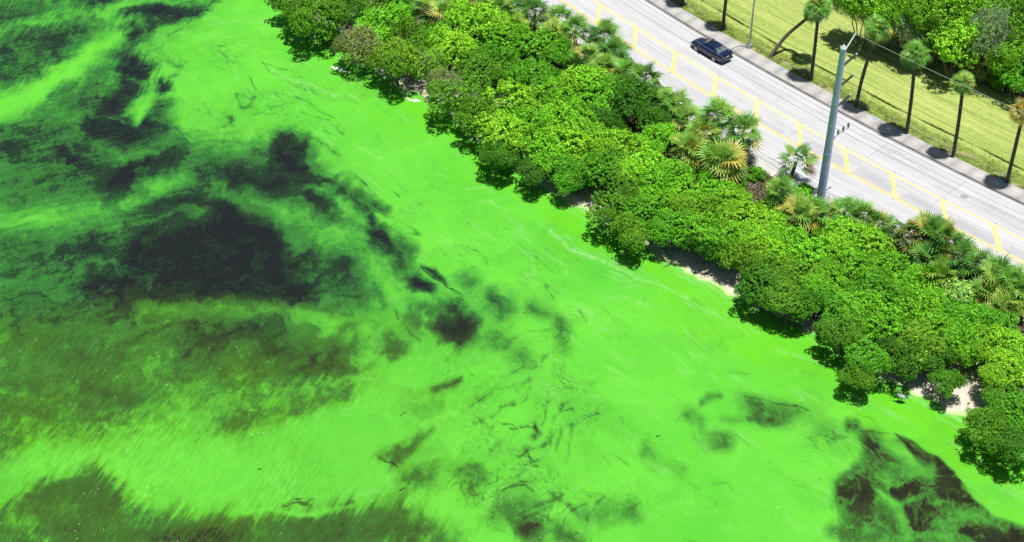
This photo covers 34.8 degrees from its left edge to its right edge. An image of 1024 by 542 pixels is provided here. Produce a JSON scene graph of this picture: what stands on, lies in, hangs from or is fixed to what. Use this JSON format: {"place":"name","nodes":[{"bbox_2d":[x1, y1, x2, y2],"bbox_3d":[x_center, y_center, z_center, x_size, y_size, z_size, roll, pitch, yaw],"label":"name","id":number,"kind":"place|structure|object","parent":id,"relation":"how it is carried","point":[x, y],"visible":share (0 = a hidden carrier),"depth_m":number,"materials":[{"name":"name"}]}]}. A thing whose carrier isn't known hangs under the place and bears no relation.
{"place":"outdoors","nodes":[
{"label":"outdoors","id":0,"kind":"place"},
{"bbox_2d":[0,0,1023,541],"bbox_3d":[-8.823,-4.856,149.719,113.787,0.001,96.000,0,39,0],"label":"water","id":1,"kind":"structure","parent":0,"point":[220,220],"depth_m":135.55,"materials":[{"name":"green liquid"}]},
{"bbox_2d":[283,0,1023,443],"bbox_3d":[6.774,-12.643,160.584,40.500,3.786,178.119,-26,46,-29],"label":"bank","id":2,"kind":"structure","parent":0,"point":[917,386],"depth_m":143.78,"materials":[{"name":"soil"}]},
{"bbox_2d":[276,0,350,46],"bbox_3d":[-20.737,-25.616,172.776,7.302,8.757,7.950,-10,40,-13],"label":"mangrove bush","id":3,"kind":"object","parent":2,"relation":"on","point":[303,14],"visible":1,"depth_m":170.14,"materials":[{"name":"green plant"}]},
{"bbox_2d":[331,18,383,69],"bbox_3d":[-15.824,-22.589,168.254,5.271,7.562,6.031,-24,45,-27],"label":"mangrove bush","id":4,"kind":"object","parent":2,"relation":"on","point":[347,42],"visible":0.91,"depth_m":167.16,"materials":[{"name":"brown plant"}]},
{"bbox_2d":[353,0,412,44],"bbox_3d":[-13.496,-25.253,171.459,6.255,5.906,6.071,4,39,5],"label":"leafy bush","id":5,"kind":"object","parent":2,"relation":"on","point":[373,16],"visible":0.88,"depth_m":170.63,"materials":[{"name":"green plant"}]},
{"bbox_2d":[364,35,429,85],"bbox_3d":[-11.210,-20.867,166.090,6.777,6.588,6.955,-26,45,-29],"label":"mangrove bush","id":6,"kind":"object","parent":2,"relation":"on","point":[392,53],"visible":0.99,"depth_m":164.68,"materials":[{"name":"green plant"}]},
{"bbox_2d":[388,15,432,46],"bbox_3d":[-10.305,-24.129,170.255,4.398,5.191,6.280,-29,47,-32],"label":"mangrove bush","id":7,"kind":"object","parent":2,"relation":"on","point":[406,26],"visible":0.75,"depth_m":169.34,"materials":[{"name":"green plant"}]},
{"bbox_2d":[426,22,483,68],"bbox_3d":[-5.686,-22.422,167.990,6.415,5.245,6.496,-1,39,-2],"label":"leafy bush","id":8,"kind":"object","parent":2,"relation":"on","point":[462,50],"visible":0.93,"depth_m":166.46,"materials":[{"name":"green plant"}]},
{"bbox_2d":[425,67,486,125],"bbox_3d":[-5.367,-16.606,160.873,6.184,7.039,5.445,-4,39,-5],"label":"mangrove bush","id":9,"kind":"object","parent":2,"relation":"on","point":[442,90],"visible":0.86,"depth_m":159.64,"materials":[{"name":"green plant"}]},
{"bbox_2d":[452,95,498,142],"bbox_3d":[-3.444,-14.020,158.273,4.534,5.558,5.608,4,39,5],"label":"mangrove bush","id":10,"kind":"object","parent":2,"relation":"on","point":[463,117],"visible":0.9,"depth_m":157.20,"materials":[{"name":"green plant"}]},
{"bbox_2d":[443,0,516,44],"bbox_3d":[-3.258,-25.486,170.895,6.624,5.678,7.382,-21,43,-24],"label":"leafy bush","id":11,"kind":"object","parent":2,"relation":"on","point":[487,17],"visible":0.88,"depth_m":169.62,"materials":[{"name":"green plant"}]},
{"bbox_2d":[454,47,505,93],"bbox_3d":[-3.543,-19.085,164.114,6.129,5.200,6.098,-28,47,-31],"label":"mangrove bush","id":12,"kind":"object","parent":2,"relation":"on","point":[481,59],"visible":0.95,"depth_m":163.36,"materials":[{"name":"green plant"}]},
{"bbox_2d":[476,136,519,179],"bbox_3d":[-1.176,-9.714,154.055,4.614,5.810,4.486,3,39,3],"label":"mangrove bush","id":13,"kind":"object","parent":2,"relation":"on","point":[504,158],"visible":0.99,"depth_m":152.48,"materials":[{"name":"green plant"}]},
{"bbox_2d":[475,42,526,76],"bbox_3d":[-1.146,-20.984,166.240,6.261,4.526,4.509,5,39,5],"label":"leafy bush","id":14,"kind":"object","parent":2,"relation":"on","point":[496,52],"visible":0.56,"depth_m":165.23,"materials":[{"name":"green plant"}]},
{"bbox_2d":[471,111,535,151],"bbox_3d":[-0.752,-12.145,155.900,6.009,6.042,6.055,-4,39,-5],"label":"leafy bush","id":15,"kind":"object","parent":2,"relation":"on","point":[511,135],"visible":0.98,"depth_m":154.18,"materials":[{"name":"green plant"}]},
{"bbox_2d":[481,77,542,118],"bbox_3d":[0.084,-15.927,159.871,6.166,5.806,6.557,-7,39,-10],"label":"leafy bush","id":16,"kind":"object","parent":2,"relation":"on","point":[523,95],"visible":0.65,"depth_m":158.31,"materials":[{"name":"green plant"}]},
{"bbox_2d":[504,57,561,88],"bbox_3d":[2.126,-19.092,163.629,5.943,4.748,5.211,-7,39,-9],"label":"mangrove bush","id":17,"kind":"object","parent":2,"relation":"on","point":[523,74],"visible":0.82,"depth_m":162.66,"materials":[{"name":"green plant"}]},
{"bbox_2d":[507,22,562,60],"bbox_3d":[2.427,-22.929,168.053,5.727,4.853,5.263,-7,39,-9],"label":"leafy bush","id":18,"kind":"object","parent":2,"relation":"on","point":[520,44],"visible":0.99,"depth_m":166.88,"materials":[{"name":"green plant"}]},
{"bbox_2d":[519,130,568,176],"bbox_3d":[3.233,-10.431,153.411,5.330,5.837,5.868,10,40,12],"label":"leafy bush","id":19,"kind":"object","parent":2,"relation":"on","point":[530,145],"visible":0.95,"depth_m":151.75,"materials":[{"name":"green plant"}]},
{"bbox_2d":[528,73,578,115],"bbox_3d":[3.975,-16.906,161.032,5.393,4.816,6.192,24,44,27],"label":"leafy bush","id":20,"kind":"object","parent":2,"relation":"on","point":[551,89],"visible":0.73,"depth_m":159.62,"materials":[{"name":"green plant"}]},
{"bbox_2d":[538,36,575,67],"bbox_3d":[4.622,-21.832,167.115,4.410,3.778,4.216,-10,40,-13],"label":"leafy bush","id":21,"kind":"object","parent":2,"relation":"on","point":[557,55],"visible":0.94,"depth_m":166.24,"materials":[{"name":"green plant"}]},
{"bbox_2d":[529,96,590,136],"bbox_3d":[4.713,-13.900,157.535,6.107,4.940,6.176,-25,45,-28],"label":"leafy bush","id":22,"kind":"object","parent":2,"relation":"on","point":[569,119],"visible":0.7,"depth_m":156.41,"materials":[{"name":"green plant"}]},
{"bbox_2d":[536,123,598,170],"bbox_3d":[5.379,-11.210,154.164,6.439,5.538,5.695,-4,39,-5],"label":"leafy bush","id":23,"kind":"object","parent":2,"relation":"on","point":[582,139],"visible":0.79,"depth_m":152.66,"materials":[{"name":"green plant"}]},
{"bbox_2d":[547,155,591,195],"bbox_3d":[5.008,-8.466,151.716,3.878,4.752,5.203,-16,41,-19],"label":"mangrove bush","id":24,"kind":"object","parent":2,"relation":"on","point":[565,178],"visible":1,"depth_m":150.08,"materials":[{"name":"green plant"}]},
{"bbox_2d":[556,62,607,95],"bbox_3d":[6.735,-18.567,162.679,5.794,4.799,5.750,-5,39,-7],"label":"leafy bush","id":25,"kind":"object","parent":2,"relation":"on","point":[584,72],"visible":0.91,"depth_m":161.23,"materials":[{"name":"green plant"}]},
{"bbox_2d":[566,72,627,116],"bbox_3d":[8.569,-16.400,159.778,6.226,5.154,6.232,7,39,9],"label":"leafy bush","id":26,"kind":"object","parent":2,"relation":"on","point":[605,84],"visible":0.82,"depth_m":158.57,"materials":[{"name":"green plant"}]},
{"bbox_2d":[574,147,624,197],"bbox_3d":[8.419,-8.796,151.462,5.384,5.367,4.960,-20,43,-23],"label":"leafy bush","id":27,"kind":"object","parent":2,"relation":"on","point":[597,161],"visible":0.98,"depth_m":150.25,"materials":[{"name":"green plant"}]},
{"bbox_2d":[579,102,630,130],"bbox_3d":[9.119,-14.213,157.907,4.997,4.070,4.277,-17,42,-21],"label":"mangrove bush","id":28,"kind":"object","parent":2,"relation":"on","point":[616,120],"visible":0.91,"depth_m":156.96,"materials":[{"name":"green plant"}]},
{"bbox_2d":[585,188,640,235],"bbox_3d":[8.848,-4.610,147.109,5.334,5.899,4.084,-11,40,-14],"label":"mangrove bush","id":29,"kind":"object","parent":2,"relation":"on","point":[618,201],"visible":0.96,"depth_m":145.62,"materials":[{"name":"green plant"}]},
{"bbox_2d":[588,125,655,157],"bbox_3d":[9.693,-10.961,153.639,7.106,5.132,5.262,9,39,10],"label":"leafy bush","id":30,"kind":"object","parent":2,"relation":"on","point":[605,140],"visible":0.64,"depth_m":152.70,"materials":[{"name":"green plant"}]},
{"bbox_2d":[603,164,656,196],"bbox_3d":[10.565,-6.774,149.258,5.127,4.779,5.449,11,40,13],"label":"mangrove bush","id":31,"kind":"object","parent":2,"relation":"on","point":[623,187],"visible":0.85,"depth_m":148.35,"materials":[{"name":"green plant"}]},
{"bbox_2d":[608,210,653,253],"bbox_3d":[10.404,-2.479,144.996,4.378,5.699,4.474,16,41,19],"label":"mangrove bush","id":32,"kind":"object","parent":2,"relation":"on","point":[628,237],"visible":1,"depth_m":143.63,"materials":[{"name":"green plant"}]},
{"bbox_2d":[607,73,659,122],"bbox_3d":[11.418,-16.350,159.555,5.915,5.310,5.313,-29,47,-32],"label":"roadside tree","id":33,"kind":"object","parent":2,"relation":"on","point":[630,97],"visible":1,"depth_m":157.98,"materials":[{"name":"green plant"}]},
{"bbox_2d":[614,145,677,185],"bbox_3d":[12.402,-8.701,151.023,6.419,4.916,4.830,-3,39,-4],"label":"leafy bush","id":34,"kind":"object","parent":2,"relation":"on","point":[629,165],"visible":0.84,"depth_m":149.67,"materials":[{"name":"green plant"}]},
{"bbox_2d":[633,100,675,130],"bbox_3d":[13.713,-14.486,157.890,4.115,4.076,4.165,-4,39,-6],"label":"leafy bush","id":35,"kind":"object","parent":2,"relation":"on","point":[651,112],"visible":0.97,"depth_m":156.66,"materials":[{"name":"green plant"}]},
{"bbox_2d":[629,165,684,205],"bbox_3d":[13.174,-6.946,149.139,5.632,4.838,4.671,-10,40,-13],"label":"leafy bush","id":36,"kind":"object","parent":2,"relation":"on","point":[660,186],"visible":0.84,"depth_m":148.00,"materials":[{"name":"green plant"}]},
{"bbox_2d":[636,122,679,152],"bbox_3d":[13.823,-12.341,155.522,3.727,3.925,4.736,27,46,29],"label":"leafy bush","id":37,"kind":"object","parent":2,"relation":"on","point":[662,134],"visible":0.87,"depth_m":154.61,"materials":[{"name":"green plant"}]},
{"bbox_2d":[654,204,704,250],"bbox_3d":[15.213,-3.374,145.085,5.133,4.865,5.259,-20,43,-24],"label":"leafy bush","id":38,"kind":"object","parent":2,"relation":"on","point":[678,242],"visible":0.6,"depth_m":143.64,"materials":[{"name":"green plant"}]},
{"bbox_2d":[345,0,1023,431],"bbox_3d":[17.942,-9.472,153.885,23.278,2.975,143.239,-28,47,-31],"label":"undergrowth","id":39,"kind":"object","parent":2,"relation":"on","point":[687,194],"visible":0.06,"depth_m":152.31,"materials":[{"name":"green plant"}]},
{"bbox_2d":[669,127,710,169],"bbox_3d":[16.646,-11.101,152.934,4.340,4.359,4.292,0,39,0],"label":"fan palm","id":40,"kind":"object","parent":2,"relation":"on","point":[681,140],"visible":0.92,"depth_m":152.08,"materials":[{"name":"green plant"}]},
{"bbox_2d":[669,194,723,221],"bbox_3d":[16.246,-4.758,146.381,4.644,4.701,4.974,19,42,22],"label":"mangrove bush","id":41,"kind":"object","parent":2,"relation":"on","point":[706,204],"visible":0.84,"depth_m":145.52,"materials":[{"name":"green plant"}]},
{"bbox_2d":[672,206,726,254],"bbox_3d":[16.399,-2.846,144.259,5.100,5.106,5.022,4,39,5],"label":"leafy bush","id":42,"kind":"object","parent":2,"relation":"on","point":[708,220],"visible":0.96,"depth_m":142.66,"materials":[{"name":"green plant"}]},
{"bbox_2d":[698,94,738,141],"bbox_3d":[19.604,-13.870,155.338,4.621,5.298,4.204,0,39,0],"label":"fan palm","id":43,"kind":"object","parent":2,"relation":"on","point":[716,106],"visible":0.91,"depth_m":154.25,"materials":[{"name":"green plant"}]},
{"bbox_2d":[693,137,748,183],"bbox_3d":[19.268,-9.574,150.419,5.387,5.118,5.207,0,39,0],"label":"fan palm","id":44,"kind":"object","parent":2,"relation":"on","point":[710,152],"visible":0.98,"depth_m":149.46,"materials":[{"name":"plant"}]},
{"bbox_2d":[702,184,752,217],"bbox_3d":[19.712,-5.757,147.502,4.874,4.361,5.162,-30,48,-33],"label":"leafy bush","id":45,"kind":"object","parent":2,"relation":"on","point":[740,194],"visible":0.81,"depth_m":146.35,"materials":[{"name":"green plant"}]},
{"bbox_2d":[708,217,761,259],"bbox_3d":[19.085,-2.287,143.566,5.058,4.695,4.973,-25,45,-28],"label":"leafy bush","id":46,"kind":"object","parent":2,"relation":"on","point":[728,228],"visible":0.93,"depth_m":142.09,"materials":[{"name":"green plant"}]},
{"bbox_2d":[714,199,770,233],"bbox_3d":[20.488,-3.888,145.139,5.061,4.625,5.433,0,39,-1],"label":"leafy bush","id":47,"kind":"object","parent":2,"relation":"on","point":[751,209],"visible":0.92,"depth_m":144.38,"materials":[{"name":"green plant"}]},
{"bbox_2d":[713,236,773,275],"bbox_3d":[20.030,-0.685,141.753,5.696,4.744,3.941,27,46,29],"label":"mangrove bush","id":48,"kind":"object","parent":2,"relation":"on","point":[737,262],"visible":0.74,"depth_m":140.71,"materials":[{"name":"green plant"}]},
{"bbox_2d":[513,3,990,288],"bbox_3d":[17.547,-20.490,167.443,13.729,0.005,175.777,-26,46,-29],"label":"footway","id":49,"kind":"structure","parent":2,"relation":"on","point":[764,165],"depth_m":154.18,"materials":[{"name":"concrete"}]},
{"bbox_2d":[722,110,764,157],"bbox_3d":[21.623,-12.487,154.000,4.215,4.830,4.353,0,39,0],"label":"fan palm","id":50,"kind":"object","parent":49,"relation":"on","point":[745,121],"visible":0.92,"depth_m":153.12,"materials":[{"name":"green plant"}]},
{"bbox_2d":[773,142,821,184],"bbox_3d":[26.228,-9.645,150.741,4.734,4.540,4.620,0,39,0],"label":"fan palm","id":51,"kind":"object","parent":49,"relation":"on","point":[809,157],"visible":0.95,"depth_m":150.20,"materials":[{"name":"green plant"}]},
{"bbox_2d":[817,32,857,199],"bbox_3d":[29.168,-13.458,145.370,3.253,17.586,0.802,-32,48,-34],"label":"utility pole","id":52,"kind":"object","parent":49,"relation":"on","point":[828,147],"visible":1,"depth_m":144.24,"materials":[{"name":"grey metal"}]},
{"bbox_2d":[903,208,951,256],"bbox_3d":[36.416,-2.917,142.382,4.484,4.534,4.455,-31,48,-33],"label":"fan palm","id":53,"kind":"object","parent":49,"relation":"on","point":[925,219],"visible":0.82,"depth_m":141.37,"materials":[{"name":"green plant"}]},
{"bbox_2d":[920,215,968,259],"bbox_3d":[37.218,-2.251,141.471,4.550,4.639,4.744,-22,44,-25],"label":"fan palm","id":54,"kind":"object","parent":49,"relation":"on","point":[950,230],"visible":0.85,"depth_m":140.71,"materials":[{"name":"green plant"}]},
{"bbox_2d":[938,235,982,276],"bbox_3d":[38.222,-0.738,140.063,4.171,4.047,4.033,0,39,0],"label":"fan palm","id":55,"kind":"object","parent":49,"relation":"on","point":[966,245],"visible":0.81,"depth_m":139.53,"materials":[{"name":"green plant"}]},
{"bbox_2d":[954,247,1000,287],"bbox_3d":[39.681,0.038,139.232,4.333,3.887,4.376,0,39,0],"label":"fan palm","id":56,"kind":"object","parent":49,"relation":"on","point":[983,254],"visible":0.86,"depth_m":138.50,"materials":[{"name":"green plant"}]},
{"bbox_2d":[732,265,784,312],"bbox_3d":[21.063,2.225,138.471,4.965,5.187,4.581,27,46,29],"label":"mangrove bush","id":57,"kind":"object","parent":2,"relation":"on","point":[747,286],"visible":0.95,"depth_m":137.50,"materials":[{"name":"green plant"}]},
{"bbox_2d":[738,226,791,265],"bbox_3d":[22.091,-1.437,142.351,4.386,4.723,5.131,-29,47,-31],"label":"leafy bush","id":58,"kind":"object","parent":2,"relation":"on","point":[774,251],"visible":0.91,"depth_m":140.93,"materials":[{"name":"green plant"}]},
{"bbox_2d":[740,254,796,287],"bbox_3d":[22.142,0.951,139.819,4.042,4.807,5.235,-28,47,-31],"label":"mangrove bush","id":59,"kind":"object","parent":2,"relation":"on","point":[778,268],"visible":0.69,"depth_m":138.87,"materials":[{"name":"green plant"}]},
{"bbox_2d":[764,174,798,206],"bbox_3d":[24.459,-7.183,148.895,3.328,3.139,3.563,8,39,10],"label":"fan palm","id":60,"kind":"object","parent":2,"relation":"on","point":[774,184],"visible":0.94,"depth_m":148.31,"materials":[{"name":"green plant"}]},
{"bbox_2d":[754,275,812,325],"bbox_3d":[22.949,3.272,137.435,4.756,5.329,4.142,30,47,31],"label":"mangrove bush","id":61,"kind":"object","parent":2,"relation":"on","point":[773,301],"visible":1,"depth_m":136.08,"materials":[{"name":"green plant"}]},
{"bbox_2d":[760,223,816,255],"bbox_3d":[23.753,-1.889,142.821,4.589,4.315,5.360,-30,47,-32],"label":"leafy bush","id":62,"kind":"object","parent":2,"relation":"on","point":[786,236],"visible":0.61,"depth_m":141.97,"materials":[{"name":"green plant"}]},
{"bbox_2d":[774,191,820,231],"bbox_3d":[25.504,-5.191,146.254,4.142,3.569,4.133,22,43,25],"label":"fan palm","id":63,"kind":"object","parent":2,"relation":"on","point":[788,207],"visible":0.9,"depth_m":145.55,"materials":[{"name":"green plant"}]},
{"bbox_2d":[775,280,826,326],"bbox_3d":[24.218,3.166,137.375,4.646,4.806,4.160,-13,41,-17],"label":"mangrove bush","id":64,"kind":"object","parent":2,"relation":"on","point":[806,313],"visible":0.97,"depth_m":135.75,"materials":[{"name":"green plant"}]},
{"bbox_2d":[786,236,836,275],"bbox_3d":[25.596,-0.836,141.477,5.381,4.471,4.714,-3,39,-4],"label":"leafy bush","id":65,"kind":"object","parent":2,"relation":"on","point":[819,251],"visible":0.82,"depth_m":140.29,"materials":[{"name":"green plant"}]},
{"bbox_2d":[793,194,834,232],"bbox_3d":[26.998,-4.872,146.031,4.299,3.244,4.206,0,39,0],"label":"fan palm","id":66,"kind":"object","parent":2,"relation":"on","point":[824,206],"visible":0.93,"depth_m":145.57,"materials":[{"name":"green plant"}]},
{"bbox_2d":[800,255,849,295],"bbox_3d":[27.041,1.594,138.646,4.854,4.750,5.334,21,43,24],"label":"leafy bush","id":67,"kind":"object","parent":2,"relation":"on","point":[827,265],"visible":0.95,"depth_m":137.66,"materials":[{"name":"green plant"}]},
{"bbox_2d":[811,313,866,359],"bbox_3d":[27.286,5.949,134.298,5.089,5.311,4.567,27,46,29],"label":"mangrove bush","id":68,"kind":"object","parent":2,"relation":"on","point":[829,329],"visible":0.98,"depth_m":132.87,"materials":[{"name":"green plant"}]},
{"bbox_2d":[816,215,883,259],"bbox_3d":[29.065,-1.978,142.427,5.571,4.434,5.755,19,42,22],"label":"leafy bush","id":69,"kind":"object","parent":2,"relation":"on","point":[835,239],"visible":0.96,"depth_m":141.31,"materials":[{"name":"green plant"}]},
{"bbox_2d":[837,361,875,397],"bbox_3d":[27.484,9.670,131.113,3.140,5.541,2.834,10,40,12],"label":"mangrove bush","id":70,"kind":"object","parent":2,"relation":"on","point":[863,377],"visible":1,"depth_m":129.70,"materials":[{"name":"green plant"}]},
{"bbox_2d":[832,245,881,291],"bbox_3d":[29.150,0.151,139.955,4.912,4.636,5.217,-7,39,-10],"label":"leafy bush","id":71,"kind":"object","parent":2,"relation":"on","point":[852,260],"visible":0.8,"depth_m":138.70,"materials":[{"name":"green plant"}]},
{"bbox_2d":[829,289,884,325],"bbox_3d":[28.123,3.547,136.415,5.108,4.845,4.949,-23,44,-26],"label":"leafy bush","id":72,"kind":"object","parent":2,"relation":"on","point":[858,308],"visible":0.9,"depth_m":134.84,"materials":[{"name":"green plant"}]},
{"bbox_2d":[843,335,895,376],"bbox_3d":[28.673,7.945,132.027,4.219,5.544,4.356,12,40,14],"label":"mangrove bush","id":73,"kind":"object","parent":2,"relation":"on","point":[877,352],"visible":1,"depth_m":130.39,"materials":[{"name":"green plant"}]},
{"bbox_2d":[839,268,904,307],"bbox_3d":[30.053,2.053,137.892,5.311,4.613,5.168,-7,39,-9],"label":"leafy bush","id":74,"kind":"object","parent":2,"relation":"on","point":[874,279],"visible":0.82,"depth_m":136.75,"materials":[{"name":"green plant"}]},
{"bbox_2d":[854,307,912,344],"bbox_3d":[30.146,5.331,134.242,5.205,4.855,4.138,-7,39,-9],"label":"leafy bush","id":75,"kind":"object","parent":2,"relation":"on","point":[876,325],"visible":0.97,"depth_m":133.17,"materials":[{"name":"green plant"}]},
{"bbox_2d":[858,250,910,278],"bbox_3d":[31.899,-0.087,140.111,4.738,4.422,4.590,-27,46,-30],"label":"leafy bush","id":76,"kind":"object","parent":2,"relation":"on","point":[889,265],"visible":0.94,"depth_m":139.03,"materials":[{"name":"green plant"}]},
{"bbox_2d":[862,282,913,330],"bbox_3d":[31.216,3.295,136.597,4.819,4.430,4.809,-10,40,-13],"label":"leafy bush","id":77,"kind":"object","parent":2,"relation":"on","point":[895,306],"visible":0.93,"depth_m":135.45,"materials":[{"name":"green plant"}]},
{"bbox_2d":[877,332,937,383],"bbox_3d":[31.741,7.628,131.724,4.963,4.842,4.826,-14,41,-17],"label":"mangrove bush","id":78,"kind":"object","parent":2,"relation":"on","point":[900,362],"visible":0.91,"depth_m":130.64,"materials":[{"name":"green plant"}]},
{"bbox_2d":[889,316,947,370],"bbox_3d":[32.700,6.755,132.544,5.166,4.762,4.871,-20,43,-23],"label":"mangrove bush","id":79,"kind":"object","parent":2,"relation":"on","point":[916,327],"visible":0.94,"depth_m":131.31,"materials":[{"name":"green plant"}]},
{"bbox_2d":[901,286,948,317],"bbox_3d":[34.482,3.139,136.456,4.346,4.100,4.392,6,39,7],"label":"leafy bush","id":80,"kind":"object","parent":2,"relation":"on","point":[923,298],"visible":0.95,"depth_m":135.38,"materials":[{"name":"green plant"}]},
{"bbox_2d":[907,233,950,271],"bbox_3d":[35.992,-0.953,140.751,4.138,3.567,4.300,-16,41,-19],"label":"fan palm","id":81,"kind":"object","parent":2,"relation":"on","point":[918,251],"visible":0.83,"depth_m":140.14,"materials":[{"name":"green plant"}]},
{"bbox_2d":[903,306,964,346],"bbox_3d":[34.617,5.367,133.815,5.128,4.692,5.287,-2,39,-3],"label":"leafy bush","id":82,"kind":"object","parent":2,"relation":"on","point":[934,322],"visible":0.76,"depth_m":132.71,"materials":[{"name":"green plant"}]},
{"bbox_2d":[927,366,969,401],"bbox_3d":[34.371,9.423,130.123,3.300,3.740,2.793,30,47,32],"label":"mangrove bush","id":83,"kind":"object","parent":2,"relation":"on","point":[950,384],"visible":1,"depth_m":129.14,"materials":[{"name":"green plant"}]},
{"bbox_2d":[936,297,982,347],"bbox_3d":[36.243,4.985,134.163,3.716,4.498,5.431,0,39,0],"label":"leafy bush","id":84,"kind":"object","parent":2,"relation":"on","point":[958,310],"visible":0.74,"depth_m":133.69,"materials":[{"name":"green plant"}]},
{"bbox_2d":[934,317,986,367],"bbox_3d":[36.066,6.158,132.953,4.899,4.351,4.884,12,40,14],"label":"leafy bush","id":85,"kind":"object","parent":2,"relation":"on","point":[964,350],"visible":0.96,"depth_m":131.69,"materials":[{"name":"green plant"}]},
{"bbox_2d":[940,276,983,307],"bbox_3d":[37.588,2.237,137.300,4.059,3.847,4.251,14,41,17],"label":"leafy bush","id":86,"kind":"object","parent":2,"relation":"on","point":[962,290],"visible":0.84,"depth_m":135.89,"materials":[{"name":"green plant"}]},
{"bbox_2d":[962,406,1015,453],"bbox_3d":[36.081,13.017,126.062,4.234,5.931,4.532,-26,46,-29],"label":"mangrove bush","id":87,"kind":"object","parent":2,"relation":"on","point":[976,418],"visible":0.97,"depth_m":124.67,"materials":[{"name":"green plant"}]},
{"bbox_2d":[965,320,1023,364],"bbox_3d":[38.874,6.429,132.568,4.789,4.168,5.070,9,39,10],"label":"leafy bush","id":88,"kind":"object","parent":2,"relation":"on","point":[986,346],"visible":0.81,"depth_m":131.11,"materials":[{"name":"green plant"}]},
{"bbox_2d":[972,303,1019,338],"bbox_3d":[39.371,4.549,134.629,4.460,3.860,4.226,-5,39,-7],"label":"mangrove bush","id":89,"kind":"object","parent":2,"relation":"on","point":[989,316],"visible":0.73,"depth_m":133.73,"materials":[{"name":"green plant"}]},
{"bbox_2d":[977,348,1023,390],"bbox_3d":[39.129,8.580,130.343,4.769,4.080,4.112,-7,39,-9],"label":"leafy bush","id":90,"kind":"object","parent":2,"relation":"on","point":[993,372],"visible":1,"depth_m":129.03,"materials":[{"name":"green plant"}]},
{"bbox_2d":[984,388,1023,432],"bbox_3d":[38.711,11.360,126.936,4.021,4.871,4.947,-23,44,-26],"label":"mangrove bush","id":91,"kind":"object","parent":2,"relation":"on","point":[993,401],"visible":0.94,"depth_m":125.98,"materials":[{"name":"green plant"}]},
{"bbox_2d":[985,422,1023,469],"bbox_3d":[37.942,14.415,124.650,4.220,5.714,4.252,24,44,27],"label":"mangrove bush","id":92,"kind":"object","parent":2,"relation":"on","point":[1011,451],"visible":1,"depth_m":123.03,"materials":[{"name":"green plant"}]},
{"bbox_2d":[518,0,1023,292],"bbox_3d":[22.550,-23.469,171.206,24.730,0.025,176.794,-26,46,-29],"label":"road","id":93,"kind":"structure","parent":0,"point":[861,168],"depth_m":157.75,"materials":[{"name":"grey asphalt"}]},
{"bbox_2d":[691,37,733,61],"bbox_3d":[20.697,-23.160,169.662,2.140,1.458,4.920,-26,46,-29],"label":"car","id":94,"kind":"object","parent":93,"relation":"on","point":[712,48],"visible":0.95,"depth_m":168.78,"materials":[{"name":"blue paint"}]},
{"bbox_2d":[646,0,1023,204],"bbox_3d":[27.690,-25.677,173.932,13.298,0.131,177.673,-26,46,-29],"label":"kerb","id":95,"kind":"structure","parent":93,"relation":"on","point":[860,122],"depth_m":160.65,"materials":[{"name":"concrete"}]},
{"bbox_2d":[649,0,1023,202],"bbox_3d":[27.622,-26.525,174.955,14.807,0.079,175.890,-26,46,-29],"label":"pavement","id":96,"kind":"structure","parent":0,"point":[878,124],"depth_m":161.94,"materials":[{"name":"concrete"}]},
{"bbox_2d":[948,70,975,157],"bbox_3d":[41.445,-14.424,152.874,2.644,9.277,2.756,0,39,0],"label":"tall palm","id":97,"kind":"object","parent":96,"relation":"on","point":[966,78],"visible":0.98,"depth_m":150.49,"materials":[{"name":"green plant"}]},
{"bbox_2d":[670,0,1023,189],"bbox_3d":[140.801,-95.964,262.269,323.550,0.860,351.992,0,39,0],"label":"lawn","id":98,"kind":"structure","parent":0,"point":[920,98],"depth_m":166.16,"materials":[{"name":"plant"}]},
{"bbox_2d":[803,0,833,80],"bbox_3d":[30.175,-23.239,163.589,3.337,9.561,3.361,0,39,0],"label":"tall palm","id":99,"kind":"object","parent":98,"relation":"on","point":[823,8],"visible":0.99,"depth_m":161.12,"materials":[{"name":"green plant"}]},
{"bbox_2d":[832,0,903,49],"bbox_3d":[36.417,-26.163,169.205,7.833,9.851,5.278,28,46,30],"label":"woodland tree","id":100,"kind":"object","parent":98,"relation":"on","point":[857,7],"visible":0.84,"depth_m":167.03,"materials":[{"name":"green plant"}]},
{"bbox_2d":[854,13,893,107],"bbox_3d":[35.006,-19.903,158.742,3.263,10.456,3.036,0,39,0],"label":"tall palm","id":101,"kind":"object","parent":98,"relation":"on","point":[877,29],"visible":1,"depth_m":156.11,"materials":[{"name":"green plant"}]},
{"bbox_2d":[899,39,932,133],"bbox_3d":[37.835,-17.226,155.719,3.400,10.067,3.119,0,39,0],"label":"tall palm","id":102,"kind":"object","parent":98,"relation":"on","point":[920,56],"visible":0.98,"depth_m":153.13,"materials":[{"name":"green plant"}]},
{"bbox_2d":[903,0,981,68],"bbox_3d":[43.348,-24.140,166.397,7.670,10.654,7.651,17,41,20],"label":"woodland tree","id":103,"kind":"object","parent":98,"relation":"on","point":[932,11],"visible":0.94,"depth_m":163.42,"materials":[{"name":"green plant"}]},
{"bbox_2d":[932,16,995,81],"bbox_3d":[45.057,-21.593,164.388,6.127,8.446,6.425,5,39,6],"label":"woodland tree","id":104,"kind":"object","parent":98,"relation":"on","point":[946,50],"visible":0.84,"depth_m":162.32,"materials":[{"name":"green plant"}]},
{"bbox_2d":[958,0,1011,82],"bbox_3d":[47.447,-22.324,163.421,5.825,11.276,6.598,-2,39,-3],"label":"woodland tree","id":105,"kind":"object","parent":98,"relation":"on","point":[997,22],"visible":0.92,"depth_m":161.37,"materials":[{"name":"green plant"}]},
{"bbox_2d":[983,33,1023,91],"bbox_3d":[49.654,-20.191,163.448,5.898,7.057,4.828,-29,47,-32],"label":"woodland tree","id":106,"kind":"object","parent":98,"relation":"on","point":[1008,57],"visible":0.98,"depth_m":161.28,"materials":[{"name":"green plant"}]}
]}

